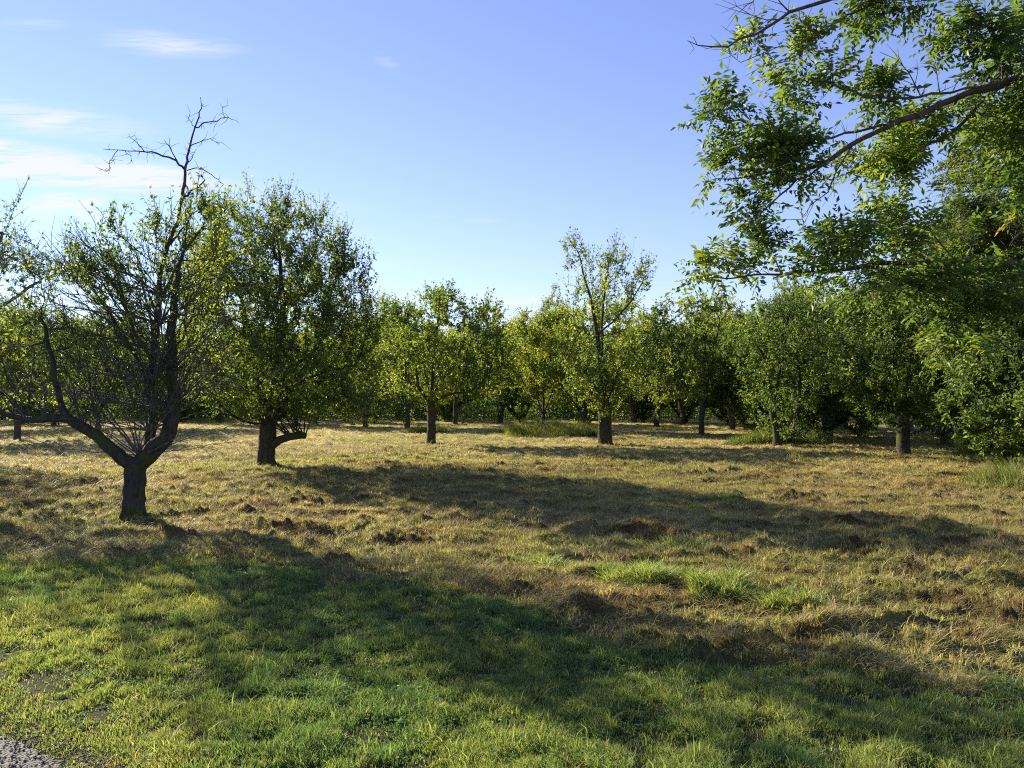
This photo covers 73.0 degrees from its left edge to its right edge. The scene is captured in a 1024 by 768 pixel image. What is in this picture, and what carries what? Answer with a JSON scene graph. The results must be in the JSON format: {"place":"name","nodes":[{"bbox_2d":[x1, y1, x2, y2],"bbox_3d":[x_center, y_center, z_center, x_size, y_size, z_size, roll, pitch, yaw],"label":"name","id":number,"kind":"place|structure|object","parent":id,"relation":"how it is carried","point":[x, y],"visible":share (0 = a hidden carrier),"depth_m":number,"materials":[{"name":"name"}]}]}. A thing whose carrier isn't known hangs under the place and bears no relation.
{"place":"outdoors","nodes":[
{"label":"outdoors","id":0,"kind":"place"},
{"bbox_2d":[0,734,74,767],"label":"path","id":1,"kind":"structure","parent":0,"point":[33,762],"depth_m":3.11,"materials":[{"name":"grey gravel"}]},
{"bbox_2d":[0,548,1023,767],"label":"lawn grass","id":2,"kind":"structure","parent":0,"point":[782,705],"depth_m":3.76,"materials":[{"name":"green plant"}]},
{"bbox_2d":[0,404,1023,767],"bbox_3d":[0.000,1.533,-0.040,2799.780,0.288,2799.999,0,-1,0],"label":"ground","id":3,"kind":"structure","parent":0,"point":[702,648],"depth_m":7.72,"materials":[{"name":"soil"}]},
{"bbox_2d":[0,333,31,406],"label":"yellowing tree","id":4,"kind":"object","parent":3,"relation":"on","point":[2,403],"visible":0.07,"depth_m":40.06,"materials":[{"name":"green plant"}]},
{"bbox_2d":[0,378,42,423],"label":"leafy bush","id":5,"kind":"object","parent":3,"relation":"on","point":[31,407],"visible":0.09,"depth_m":49.81,"materials":[{"name":"green plant"}]},
{"bbox_2d":[0,175,96,428],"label":"apple tree","id":6,"kind":"object","parent":3,"relation":"on","point":[4,263],"visible":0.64,"depth_m":11.64,"materials":[{"name":"green plant"}]},
{"bbox_2d":[0,297,100,439],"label":"apple tree","id":7,"kind":"object","parent":3,"relation":"on","point":[17,430],"visible":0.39,"depth_m":29.23,"materials":[{"name":"green plant"}]},
{"bbox_2d":[3,320,105,425],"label":"yellowing tree","id":8,"kind":"object","parent":3,"relation":"on","point":[52,412],"visible":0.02,"depth_m":45.71,"materials":[{"name":"green plant"}]},
{"bbox_2d":[0,712,123,767],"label":"gravel stones","id":9,"kind":"object","parent":3,"relation":"on","point":[44,750],"visible":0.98,"depth_m":3.17,"materials":[{"name":"grey gravel"}]},
{"bbox_2d":[66,379,121,420],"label":"leafy bush","id":10,"kind":"object","parent":3,"relation":"on","point":[100,406],"visible":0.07,"depth_m":55.86,"materials":[{"name":"green plant"}]},
{"bbox_2d":[41,319,166,428],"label":"apple tree","id":11,"kind":"object","parent":3,"relation":"on","point":[95,412],"visible":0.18,"depth_m":35.53,"materials":[{"name":"green plant"}]},
{"bbox_2d":[105,507,163,526],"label":"grass clump","id":12,"kind":"object","parent":3,"relation":"on","point":[129,518],"visible":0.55,"depth_m":9.22,"materials":[{"name":"green plant"}]},
{"bbox_2d":[91,320,204,427],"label":"apple tree","id":13,"kind":"object","parent":3,"relation":"on","point":[192,395],"visible":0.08,"depth_m":41.78,"materials":[{"name":"green plant"}]},
{"bbox_2d":[0,97,304,518],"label":"apple tree","id":14,"kind":"object","parent":3,"relation":"on","point":[138,463],"visible":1,"depth_m":9.32,"materials":[{"name":"green plant"}]},
{"bbox_2d":[164,397,209,421],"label":"leafy bush","id":15,"kind":"object","parent":3,"relation":"on","point":[183,413],"visible":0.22,"depth_m":54.71,"materials":[{"name":"green plant"}]},
{"bbox_2d":[164,319,251,422],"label":"dense tree","id":16,"kind":"object","parent":3,"relation":"on","point":[217,418],"visible":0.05,"depth_m":51.76,"materials":[{"name":"green plant"}]},
{"bbox_2d":[22,316,504,410],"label":"treeline","id":17,"kind":"object","parent":3,"relation":"on","point":[231,331],"depth_m":127.32,"materials":[{"name":"green plant"}]},
{"bbox_2d":[149,166,405,465],"bbox_3d":[-5.692,-1.549,17.422,5.933,7.462,7.016,1,-2,-32],"label":"apple tree","id":18,"kind":"object","parent":3,"relation":"on","point":[275,339],"visible":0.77,"depth_m":16.68,"materials":[{"name":"green plant"}]},
{"bbox_2d":[244,380,317,422],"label":"leafy bush","id":19,"kind":"object","parent":3,"relation":"on","point":[281,414],"visible":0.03,"depth_m":49.81,"materials":[{"name":"green plant"}]},
{"bbox_2d":[237,320,337,425],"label":"apple tree","id":20,"kind":"object","parent":3,"relation":"on","point":[311,386],"visible":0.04,"depth_m":45.06,"materials":[{"name":"green plant"}]},
{"bbox_2d":[314,321,410,426],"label":"yellowing tree","id":21,"kind":"object","parent":3,"relation":"on","point":[365,423],"visible":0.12,"depth_m":43.63,"materials":[{"name":"green plant"}]},
{"bbox_2d":[341,383,396,422],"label":"leafy bush","id":22,"kind":"object","parent":3,"relation":"on","point":[376,416],"visible":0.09,"depth_m":51.77,"materials":[{"name":"green plant"}]},
{"bbox_2d":[362,326,426,418],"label":"dense tree","id":23,"kind":"object","parent":3,"relation":"on","point":[401,387],"visible":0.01,"depth_m":61.12,"materials":[{"name":"green plant"}]},
{"bbox_2d":[353,303,465,427],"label":"yellowing tree","id":24,"kind":"object","parent":3,"relation":"on","point":[407,421],"visible":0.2,"depth_m":41.36,"materials":[{"name":"green plant"}]},
{"bbox_2d":[0,557,833,767],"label":"broad leaf weeds","id":25,"kind":"object","parent":3,"relation":"on","point":[238,675],"visible":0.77,"depth_m":4.18,"materials":[{"name":"green plant"}]},
{"bbox_2d":[402,421,452,432],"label":"grass clump","id":26,"kind":"object","parent":3,"relation":"on","point":[418,429],"visible":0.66,"depth_m":34.08,"materials":[{"name":"green plant"}]},
{"bbox_2d":[420,383,471,421],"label":"leafy bush","id":27,"kind":"object","parent":3,"relation":"on","point":[441,409],"visible":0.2,"depth_m":53.71,"materials":[{"name":"green plant"}]},
{"bbox_2d":[369,278,524,443],"bbox_3d":[-2.544,-0.786,26.266,5.892,6.473,5.313,-1,-2,23],"label":"apple tree","id":28,"kind":"object","parent":3,"relation":"on","point":[434,338],"visible":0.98,"depth_m":25.97,"materials":[{"name":"green plant"}]},
{"bbox_2d":[406,319,499,424],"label":"apple tree","id":29,"kind":"object","parent":3,"relation":"on","point":[455,422],"visible":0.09,"depth_m":47.87,"materials":[{"name":"green plant"}]},
{"bbox_2d":[0,389,930,421],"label":"undergrowth","id":30,"kind":"object","parent":3,"relation":"on","point":[489,411],"visible":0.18,"depth_m":58.69,"materials":[{"name":"green plant"}]},
{"bbox_2d":[8,330,927,417],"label":"wood","id":31,"kind":"object","parent":3,"relation":"on","point":[436,409],"visible":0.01,"depth_m":72.51,"materials":[{"name":"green plant"}]},
{"bbox_2d":[451,314,547,422],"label":"dense tree","id":32,"kind":"object","parent":3,"relation":"on","point":[505,396],"visible":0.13,"depth_m":49.61,"materials":[{"name":"green plant"}]},
{"bbox_2d":[480,508,530,514],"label":"grass clump","id":33,"kind":"object","parent":3,"relation":"on","point":[503,510],"visible":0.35,"depth_m":9.50,"materials":[{"name":"green plant"}]},
{"bbox_2d":[0,555,1022,767],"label":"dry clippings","id":34,"kind":"object","parent":3,"relation":"on","point":[177,648],"visible":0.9,"depth_m":3.78,"materials":[{"name":"brown plant"}]},
{"bbox_2d":[0,419,1023,706],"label":"mown hay","id":35,"kind":"object","parent":3,"relation":"on","point":[674,593],"visible":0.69,"depth_m":8.34,"materials":[{"name":"beige plant"}]},
{"bbox_2d":[0,418,1023,702],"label":"grass stubble","id":36,"kind":"object","parent":3,"relation":"on","point":[580,590],"depth_m":8.79,"materials":[{"name":"beige plant"}]},
{"bbox_2d":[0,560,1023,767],"bbox_3d":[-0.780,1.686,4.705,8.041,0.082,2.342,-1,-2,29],"label":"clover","id":37,"kind":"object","parent":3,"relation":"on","point":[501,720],"visible":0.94,"depth_m":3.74,"materials":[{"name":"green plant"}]},
{"bbox_2d":[503,310,525,382],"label":"slender tree","id":38,"kind":"object","parent":3,"relation":"on","point":[513,325],"visible":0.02,"depth_m":69.78,"materials":[{"name":"green plant"}]},
{"bbox_2d":[485,381,550,421],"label":"leafy bush","id":39,"kind":"object","parent":3,"relation":"on","point":[513,403],"visible":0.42,"depth_m":51.64,"materials":[{"name":"green plant"}]},
{"bbox_2d":[486,300,584,425],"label":"yellowing tree","id":40,"kind":"object","parent":3,"relation":"on","point":[534,378],"visible":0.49,"depth_m":37.66,"materials":[{"name":"green plant"}]},
{"bbox_2d":[499,549,580,568],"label":"grass clump","id":41,"kind":"object","parent":3,"relation":"on","point":[539,559],"visible":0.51,"depth_m":6.77,"materials":[{"name":"green plant"}]},
{"bbox_2d":[534,279,567,417],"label":"slender tree","id":42,"kind":"object","parent":3,"relation":"on","point":[547,303],"visible":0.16,"depth_m":65.39,"materials":[{"name":"green plant"}]},
{"bbox_2d":[512,319,591,419],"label":"dense tree","id":43,"kind":"object","parent":3,"relation":"on","point":[556,418],"visible":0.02,"depth_m":59.50,"materials":[{"name":"green plant"}]},
{"bbox_2d":[491,418,616,437],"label":"grass clump","id":44,"kind":"object","parent":3,"relation":"on","point":[551,429],"visible":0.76,"depth_m":32.50,"materials":[{"name":"green plant"}]},
{"bbox_2d":[559,297,584,416],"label":"slender tree","id":45,"kind":"object","parent":3,"relation":"on","point":[561,299],"visible":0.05,"depth_m":71.65,"materials":[{"name":"green plant"}]},
{"bbox_2d":[567,426,597,437],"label":"grass clump","id":46,"kind":"object","parent":3,"relation":"on","point":[585,433],"visible":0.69,"depth_m":30.46,"materials":[{"name":"green plant"}]},
{"bbox_2d":[523,292,644,427],"bbox_3d":[3.639,-0.924,36.666,6.289,8.053,6.893,0,-1,-7],"label":"yellowing tree","id":47,"kind":"object","parent":3,"relation":"on","point":[550,365],"visible":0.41,"depth_m":36.09,"materials":[{"name":"green plant"}]},
{"bbox_2d":[557,387,617,424],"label":"leafy bush","id":48,"kind":"object","parent":3,"relation":"on","point":[593,414],"visible":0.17,"depth_m":47.69,"materials":[{"name":"green plant"}]},
{"bbox_2d":[542,226,658,444],"bbox_3d":[3.312,-1.728,25.649,4.517,8.262,4.517,0,-1,0],"label":"tall tree","id":49,"kind":"object","parent":3,"relation":"on","point":[601,368],"visible":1,"depth_m":25.34,"materials":[{"name":"green plant"}]},
{"bbox_2d":[603,319,662,422],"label":"dense tree","id":50,"kind":"object","parent":3,"relation":"on","point":[633,418],"visible":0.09,"depth_m":51.79,"materials":[{"name":"green plant"}]},
{"bbox_2d":[618,388,666,421],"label":"leafy bush","id":51,"kind":"object","parent":3,"relation":"on","point":[641,405],"visible":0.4,"depth_m":53.26,"materials":[{"name":"green plant"}]},
{"bbox_2d":[587,555,700,590],"bbox_3d":[1.181,1.631,6.084,1.057,0.305,0.821,0,-1,0],"label":"grass clump","id":52,"kind":"object","parent":3,"relation":"on","point":[649,570],"visible":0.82,"depth_m":5.97,"materials":[{"name":"green plant"}]},
{"bbox_2d":[610,310,698,427],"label":"apple tree","id":53,"kind":"object","parent":3,"relation":"on","point":[657,411],"visible":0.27,"depth_m":42.65,"materials":[{"name":"green plant"}]},
{"bbox_2d":[627,531,719,550],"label":"grass clump","id":54,"kind":"object","parent":3,"relation":"on","point":[699,543],"visible":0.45,"depth_m":7.47,"materials":[{"name":"green plant"}]},
{"bbox_2d":[633,318,730,424],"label":"apple tree","id":55,"kind":"object","parent":3,"relation":"on","point":[682,412],"visible":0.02,"depth_m":46.83,"materials":[{"name":"green plant"}]},
{"bbox_2d":[661,389,707,422],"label":"leafy bush","id":56,"kind":"object","parent":3,"relation":"on","point":[690,408],"visible":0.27,"depth_m":51.39,"materials":[{"name":"green plant"}]},
{"bbox_2d":[628,285,775,434],"bbox_3d":[8.779,-0.898,32.151,7.120,7.003,7.128,0,-1,0],"label":"apple tree","id":57,"kind":"object","parent":3,"relation":"on","point":[706,353],"visible":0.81,"depth_m":31.18,"materials":[{"name":"green plant"}]},
{"bbox_2d":[694,383,745,424],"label":"leafy bush","id":58,"kind":"object","parent":3,"relation":"on","point":[710,403],"visible":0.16,"depth_m":47.83,"materials":[{"name":"green plant"}]},
{"bbox_2d":[671,561,775,604],"bbox_3d":[1.728,1.609,5.699,0.913,0.327,0.678,0,-1,0],"label":"grass clump","id":59,"kind":"object","parent":3,"relation":"on","point":[737,582],"visible":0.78,"depth_m":5.63,"materials":[{"name":"green plant"}]},
{"bbox_2d":[704,489,743,503],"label":"grass clump","id":60,"kind":"object","parent":3,"relation":"on","point":[728,497],"visible":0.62,"depth_m":11.04,"materials":[{"name":"green plant"}]},
{"bbox_2d":[681,302,783,429],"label":"apple tree","id":61,"kind":"object","parent":3,"relation":"on","point":[732,420],"visible":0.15,"depth_m":39.67,"materials":[{"name":"green plant"}]},
{"bbox_2d":[697,353,810,434],"bbox_3d":[11.348,0.650,32.915,5.950,4.137,5.296,1,-2,-33],"label":"leafy bush","id":62,"kind":"object","parent":3,"relation":"on","point":[715,392],"visible":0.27,"depth_m":32.56,"materials":[{"name":"green plant"}]},
{"bbox_2d":[705,309,809,420],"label":"apple tree","id":63,"kind":"object","parent":3,"relation":"on","point":[761,332],"visible":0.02,"depth_m":43.78,"materials":[{"name":"green plant"}]},
{"bbox_2d":[762,377,792,429],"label":"leafy bush","id":64,"kind":"object","parent":3,"relation":"on","point":[785,422],"visible":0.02,"depth_m":37.84,"materials":[{"name":"green plant"}]},
{"bbox_2d":[723,424,842,445],"bbox_3d":[10.050,1.795,26.165,4.365,1.066,2.654,0,-1,0],"label":"grass clump","id":65,"kind":"object","parent":3,"relation":"on","point":[810,437],"visible":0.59,"depth_m":25.59,"materials":[{"name":"green plant"}]},
{"bbox_2d":[733,579,836,613],"bbox_3d":[2.127,1.662,5.393,0.869,0.208,0.481,0,-1,0],"label":"grass clump","id":66,"kind":"object","parent":3,"relation":"on","point":[763,598],"visible":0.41,"depth_m":5.37,"materials":[{"name":"green plant"}]},
{"bbox_2d":[771,269,811,308],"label":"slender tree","id":67,"kind":"object","parent":3,"relation":"on","point":[782,291],"visible":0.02,"depth_m":50.44,"materials":[{"name":"green plant"}]},
{"bbox_2d":[712,277,872,445],"bbox_3d":[10.417,-0.884,24.900,6.376,6.497,5.154,1,-2,-29],"label":"twin stemmed tree","id":68,"kind":"object","parent":3,"relation":"on","point":[798,350],"visible":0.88,"depth_m":24.23,"materials":[{"name":"green plant"}]},
{"bbox_2d":[772,584,837,615],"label":"grass clump","id":69,"kind":"object","parent":3,"relation":"on","point":[805,595],"visible":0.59,"depth_m":5.17,"materials":[{"name":"green plant"}]},
{"bbox_2d":[733,364,893,435],"bbox_3d":[11.790,0.881,27.188,5.259,3.255,5.908,1,-2,-42],"label":"leafy bush","id":70,"kind":"object","parent":3,"relation":"on","point":[842,410],"visible":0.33,"depth_m":26.55,"materials":[{"name":"green plant"}]},
{"bbox_2d":[741,260,895,436],"bbox_3d":[13.389,-1.284,30.293,6.786,7.689,5.849,0,-2,12],"label":"apple tree","id":71,"kind":"object","parent":3,"relation":"on","point":[825,415],"visible":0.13,"depth_m":29.69,"materials":[{"name":"green plant"}]},
{"bbox_2d":[664,0,1023,382],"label":"compound leaved tree","id":72,"kind":"object","parent":3,"relation":"on","point":[903,155],"visible":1,"depth_m":9.46,"materials":[{"name":"green plant"}]},
{"bbox_2d":[802,375,893,436],"bbox_3d":[15.565,0.982,30.781,6.240,3.236,5.554,-1,-2,43],"label":"leafy bush","id":73,"kind":"object","parent":3,"relation":"on","point":[865,426],"visible":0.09,"depth_m":30.62,"materials":[{"name":"green plant"}]},
{"bbox_2d":[801,286,900,433],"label":"apple tree","id":74,"kind":"object","parent":3,"relation":"on","point":[851,334],"visible":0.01,"depth_m":33.81,"materials":[{"name":"green plant"}]},
{"bbox_2d":[857,415,882,429],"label":"leafy bush","id":75,"kind":"object","parent":3,"relation":"on","point":[874,426],"visible":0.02,"depth_m":39.90,"materials":[{"name":"green plant"}]},
{"bbox_2d":[845,285,913,430],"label":"dense tree","id":76,"kind":"object","parent":3,"relation":"on","point":[911,426],"depth_m":37.75,"materials":[{"name":"green plant"}]},
{"bbox_2d":[805,277,958,455],"bbox_3d":[11.284,-0.466,19.685,5.302,5.363,5.582,0,-1,0],"label":"apple tree","id":77,"kind":"object","parent":3,"relation":"on","point":[887,343],"visible":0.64,"depth_m":19.51,"materials":[{"name":"green plant"}]},
{"bbox_2d":[870,248,948,445],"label":"apple tree","id":78,"kind":"object","parent":3,"relation":"on","point":[944,439],"visible":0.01,"depth_m":24.89,"materials":[{"name":"green plant"}]},
{"bbox_2d":[888,409,939,434],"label":"leafy bush","id":79,"kind":"object","parent":3,"relation":"on","point":[932,430],"visible":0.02,"depth_m":33.90,"materials":[{"name":"green plant"}]},
{"bbox_2d":[885,343,964,445],"bbox_3d":[15.769,0.306,24.176,4.972,4.206,5.586,-1,-2,24],"label":"leafy bush","id":80,"kind":"object","parent":3,"relation":"on","point":[948,432],"visible":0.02,"depth_m":24.14,"materials":[{"name":"green plant"}]},
{"bbox_2d":[897,95,1023,444],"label":"hedge tree","id":81,"kind":"object","parent":3,"relation":"on","point":[990,227],"visible":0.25,"depth_m":13.76,"materials":[{"name":"green plant"}]},
{"bbox_2d":[911,243,1022,446],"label":"hedge tree","id":82,"kind":"object","parent":3,"relation":"on","point":[937,382],"visible":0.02,"depth_m":17.93,"materials":[{"name":"green plant"}]},
{"bbox_2d":[927,280,1023,461],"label":"hedge tree","id":83,"kind":"object","parent":3,"relation":"on","point":[1007,375],"visible":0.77,"depth_m":12.32,"materials":[{"name":"green plant"}]},
{"bbox_2d":[940,428,1017,456],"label":"leafy bush","id":84,"kind":"object","parent":3,"relation":"on","point":[962,450],"visible":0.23,"depth_m":20.33,"materials":[{"name":"green plant"}]},
{"bbox_2d":[949,397,1023,466],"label":"leafy shrub","id":85,"kind":"object","parent":3,"relation":"on","point":[1006,455],"visible":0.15,"depth_m":17.06,"materials":[{"name":"green plant"}]},
{"bbox_2d":[958,454,1023,488],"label":"tall weeds","id":86,"kind":"object","parent":3,"relation":"on","point":[1003,475],"visible":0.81,"depth_m":13.09,"materials":[{"name":"green plant"}]},
{"bbox_2d":[0,0,1023,343],"label":"sky","id":87,"kind":"structure","parent":0,"point":[460,140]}
]}

